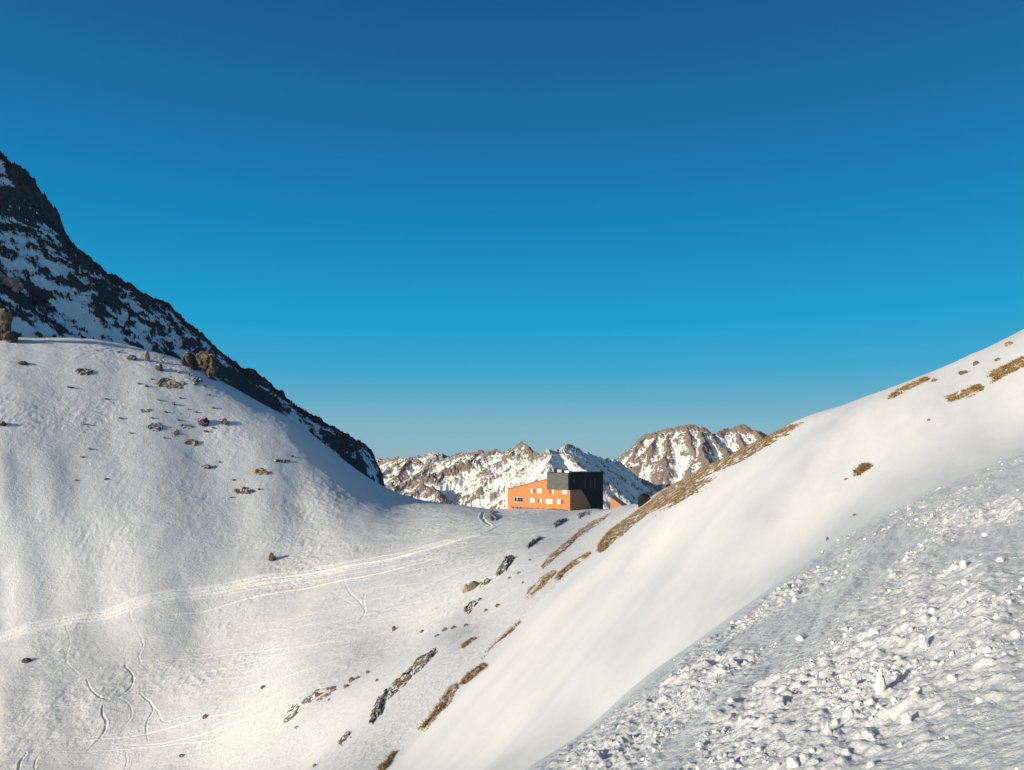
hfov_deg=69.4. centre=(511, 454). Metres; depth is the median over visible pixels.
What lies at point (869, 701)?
snow lump
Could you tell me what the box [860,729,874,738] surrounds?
snow lump
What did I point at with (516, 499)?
window
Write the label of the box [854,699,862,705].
snow lump
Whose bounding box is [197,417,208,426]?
boulder
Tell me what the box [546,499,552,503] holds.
window
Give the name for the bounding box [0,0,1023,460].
sky
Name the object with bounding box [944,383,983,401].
dry grass
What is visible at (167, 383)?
turf patch
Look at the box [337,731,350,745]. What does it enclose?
rock outcrop
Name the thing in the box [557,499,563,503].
window
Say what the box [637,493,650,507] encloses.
boulder
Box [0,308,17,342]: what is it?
rock crag
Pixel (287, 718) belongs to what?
rock outcrop
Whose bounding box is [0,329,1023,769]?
snow ground
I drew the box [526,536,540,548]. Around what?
rock outcrop
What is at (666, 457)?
brown massif
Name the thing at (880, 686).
snow lump
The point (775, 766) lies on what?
snow lump
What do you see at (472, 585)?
boulder
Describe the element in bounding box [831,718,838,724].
snow lump
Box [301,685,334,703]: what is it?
rock outcrop
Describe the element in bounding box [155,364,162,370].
boulder
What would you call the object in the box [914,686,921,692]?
snow lump
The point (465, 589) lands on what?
boulder
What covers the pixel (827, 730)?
snow lump
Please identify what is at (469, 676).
dry grass
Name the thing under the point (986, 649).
snow lump
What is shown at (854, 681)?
snow lump
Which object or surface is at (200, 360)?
rock crag
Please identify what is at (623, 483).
shaded ridge
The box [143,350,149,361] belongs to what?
boulder
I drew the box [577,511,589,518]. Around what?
rock outcrop
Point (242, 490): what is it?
turf patch
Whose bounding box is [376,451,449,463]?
distant peaks
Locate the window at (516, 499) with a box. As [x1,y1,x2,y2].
[514,497,523,501]
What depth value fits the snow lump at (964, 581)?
8.12 m
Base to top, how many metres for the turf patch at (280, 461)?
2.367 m
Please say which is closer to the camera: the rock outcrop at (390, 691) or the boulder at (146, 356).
the rock outcrop at (390, 691)
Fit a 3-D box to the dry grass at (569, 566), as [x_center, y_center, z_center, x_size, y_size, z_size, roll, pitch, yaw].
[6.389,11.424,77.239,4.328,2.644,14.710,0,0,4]
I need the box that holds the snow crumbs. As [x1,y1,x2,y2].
[566,459,1023,769]
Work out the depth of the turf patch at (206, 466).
215.82 m
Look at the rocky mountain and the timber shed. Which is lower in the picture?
the timber shed
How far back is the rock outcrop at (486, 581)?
107.12 m
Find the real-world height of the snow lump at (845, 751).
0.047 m
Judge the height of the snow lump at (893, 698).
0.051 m
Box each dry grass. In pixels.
[376,750,398,769]
[416,683,459,730]
[458,662,486,684]
[460,636,476,648]
[480,619,520,657]
[524,570,556,598]
[541,512,610,568]
[555,551,592,580]
[596,422,802,552]
[852,462,872,475]
[887,376,929,399]
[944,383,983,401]
[986,356,1023,383]
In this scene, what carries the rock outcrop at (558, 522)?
on the snow ground at (156, 605)
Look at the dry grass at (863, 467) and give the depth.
48.65 m
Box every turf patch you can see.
[75,368,92,374]
[140,408,149,412]
[147,422,162,431]
[156,376,185,390]
[171,429,179,436]
[184,439,197,446]
[192,376,202,385]
[201,464,215,468]
[234,486,254,493]
[254,468,270,474]
[274,459,289,462]
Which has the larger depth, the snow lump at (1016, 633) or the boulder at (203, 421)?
the boulder at (203, 421)
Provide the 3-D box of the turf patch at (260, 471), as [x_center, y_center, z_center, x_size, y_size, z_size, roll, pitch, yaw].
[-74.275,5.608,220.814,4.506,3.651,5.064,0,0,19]
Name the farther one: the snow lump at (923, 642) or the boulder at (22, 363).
the boulder at (22, 363)
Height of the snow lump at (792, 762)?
0.082 m
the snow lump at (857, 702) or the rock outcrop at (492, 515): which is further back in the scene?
the rock outcrop at (492, 515)
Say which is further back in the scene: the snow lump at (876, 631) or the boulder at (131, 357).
the boulder at (131, 357)
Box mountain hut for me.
[508,468,602,510]
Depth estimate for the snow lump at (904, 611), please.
8.33 m
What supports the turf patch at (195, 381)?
on the snow ground at (156, 605)
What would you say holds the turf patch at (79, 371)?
on the snow ground at (156, 605)
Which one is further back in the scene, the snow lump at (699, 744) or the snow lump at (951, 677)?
the snow lump at (699, 744)
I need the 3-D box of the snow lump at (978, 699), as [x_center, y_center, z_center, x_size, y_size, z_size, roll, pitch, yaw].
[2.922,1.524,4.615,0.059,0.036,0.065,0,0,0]
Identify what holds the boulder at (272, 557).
on the snow ground at (156, 605)
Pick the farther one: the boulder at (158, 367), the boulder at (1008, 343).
the boulder at (158, 367)
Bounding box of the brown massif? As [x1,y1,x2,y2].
[615,424,767,487]
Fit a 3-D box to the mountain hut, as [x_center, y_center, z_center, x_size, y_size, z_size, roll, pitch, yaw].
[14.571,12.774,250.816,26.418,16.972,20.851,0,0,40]
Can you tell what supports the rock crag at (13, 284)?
on the rocky mountain
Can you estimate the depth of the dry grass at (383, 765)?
47.43 m
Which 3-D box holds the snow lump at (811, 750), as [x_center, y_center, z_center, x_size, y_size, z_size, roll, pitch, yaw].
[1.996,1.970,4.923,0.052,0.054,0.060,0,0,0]
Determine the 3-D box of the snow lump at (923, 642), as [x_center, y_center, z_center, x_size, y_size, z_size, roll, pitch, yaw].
[3.623,1.647,6.513,0.089,0.162,0.092,0,0,0]
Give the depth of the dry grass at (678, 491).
80.28 m
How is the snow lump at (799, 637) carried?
on the snow ground at (156, 605)
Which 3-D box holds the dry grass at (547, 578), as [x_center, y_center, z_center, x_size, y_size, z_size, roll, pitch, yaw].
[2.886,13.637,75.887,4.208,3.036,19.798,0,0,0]
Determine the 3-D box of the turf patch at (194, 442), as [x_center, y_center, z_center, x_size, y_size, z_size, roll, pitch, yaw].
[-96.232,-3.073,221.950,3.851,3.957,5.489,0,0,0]
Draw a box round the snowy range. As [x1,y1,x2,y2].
[378,441,539,508]
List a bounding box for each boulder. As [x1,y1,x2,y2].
[17,361,27,364]
[22,658,31,662]
[126,355,135,360]
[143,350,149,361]
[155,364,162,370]
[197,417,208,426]
[221,418,227,424]
[268,552,275,561]
[462,584,467,593]
[468,581,478,591]
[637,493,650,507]
[1004,341,1012,346]
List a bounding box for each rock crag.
[0,272,23,292]
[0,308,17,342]
[182,350,218,380]
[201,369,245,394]
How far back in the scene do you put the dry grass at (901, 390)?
64.81 m
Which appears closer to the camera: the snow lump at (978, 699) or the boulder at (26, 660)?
the snow lump at (978, 699)
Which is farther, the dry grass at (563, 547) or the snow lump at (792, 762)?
the dry grass at (563, 547)
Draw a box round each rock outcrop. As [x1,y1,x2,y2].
[284,704,298,722]
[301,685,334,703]
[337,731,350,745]
[369,647,437,723]
[464,600,476,613]
[480,578,489,587]
[488,510,496,521]
[496,555,513,576]
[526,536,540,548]
[553,518,565,526]
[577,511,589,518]
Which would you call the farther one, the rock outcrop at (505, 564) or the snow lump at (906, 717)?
the rock outcrop at (505, 564)
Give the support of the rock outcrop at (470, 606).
on the snow ground at (156, 605)
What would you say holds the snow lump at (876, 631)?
on the snow ground at (156, 605)
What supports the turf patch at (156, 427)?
on the snow ground at (156, 605)
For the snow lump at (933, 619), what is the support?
on the snow ground at (156, 605)
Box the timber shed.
[609,496,626,508]
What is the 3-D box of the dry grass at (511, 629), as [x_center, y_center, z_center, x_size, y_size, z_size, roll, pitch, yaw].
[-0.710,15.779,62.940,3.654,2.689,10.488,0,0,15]
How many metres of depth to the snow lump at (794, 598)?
14.14 m
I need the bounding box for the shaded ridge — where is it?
[505,444,663,509]
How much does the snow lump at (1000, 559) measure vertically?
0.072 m
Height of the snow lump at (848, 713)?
0.098 m
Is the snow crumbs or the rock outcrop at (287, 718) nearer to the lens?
the snow crumbs
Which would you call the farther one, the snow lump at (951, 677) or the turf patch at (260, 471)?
the turf patch at (260, 471)
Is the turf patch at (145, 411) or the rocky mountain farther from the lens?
the rocky mountain
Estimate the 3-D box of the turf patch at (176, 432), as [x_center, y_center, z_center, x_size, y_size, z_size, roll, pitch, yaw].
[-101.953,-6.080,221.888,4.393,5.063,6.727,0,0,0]
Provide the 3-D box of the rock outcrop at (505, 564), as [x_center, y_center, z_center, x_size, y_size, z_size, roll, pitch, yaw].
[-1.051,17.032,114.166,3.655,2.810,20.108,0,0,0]
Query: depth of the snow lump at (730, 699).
7.65 m
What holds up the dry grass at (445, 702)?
on the snow ground at (156, 605)
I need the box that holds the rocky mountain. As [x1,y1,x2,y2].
[0,151,384,486]
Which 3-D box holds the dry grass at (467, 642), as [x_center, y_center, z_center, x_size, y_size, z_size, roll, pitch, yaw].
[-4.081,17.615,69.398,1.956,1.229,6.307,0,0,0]
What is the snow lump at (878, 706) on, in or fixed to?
on the snow ground at (156, 605)
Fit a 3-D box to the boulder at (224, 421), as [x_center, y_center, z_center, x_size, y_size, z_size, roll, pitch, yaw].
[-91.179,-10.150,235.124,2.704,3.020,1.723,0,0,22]
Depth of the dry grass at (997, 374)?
51.73 m
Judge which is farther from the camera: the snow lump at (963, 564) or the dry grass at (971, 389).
the dry grass at (971, 389)
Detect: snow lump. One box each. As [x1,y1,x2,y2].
[695,741,704,747]
[727,697,734,701]
[771,763,779,769]
[786,756,798,767]
[791,596,797,601]
[795,634,803,640]
[808,747,815,753]
[823,720,831,735]
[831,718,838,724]
[841,748,850,754]
[842,707,853,719]
[851,678,857,684]
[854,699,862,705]
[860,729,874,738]
[863,698,875,705]
[872,628,879,633]
[874,665,886,694]
[875,703,883,708]
[890,695,897,701]
[899,711,911,724]
[901,608,907,614]
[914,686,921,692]
[918,633,929,648]
[929,616,936,621]
[946,673,956,680]
[959,559,967,569]
[960,578,969,585]
[975,696,984,702]
[981,645,991,652]
[995,557,1004,561]
[1009,629,1021,637]
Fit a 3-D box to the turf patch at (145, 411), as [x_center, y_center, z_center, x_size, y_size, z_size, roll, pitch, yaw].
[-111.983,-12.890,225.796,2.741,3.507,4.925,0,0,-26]

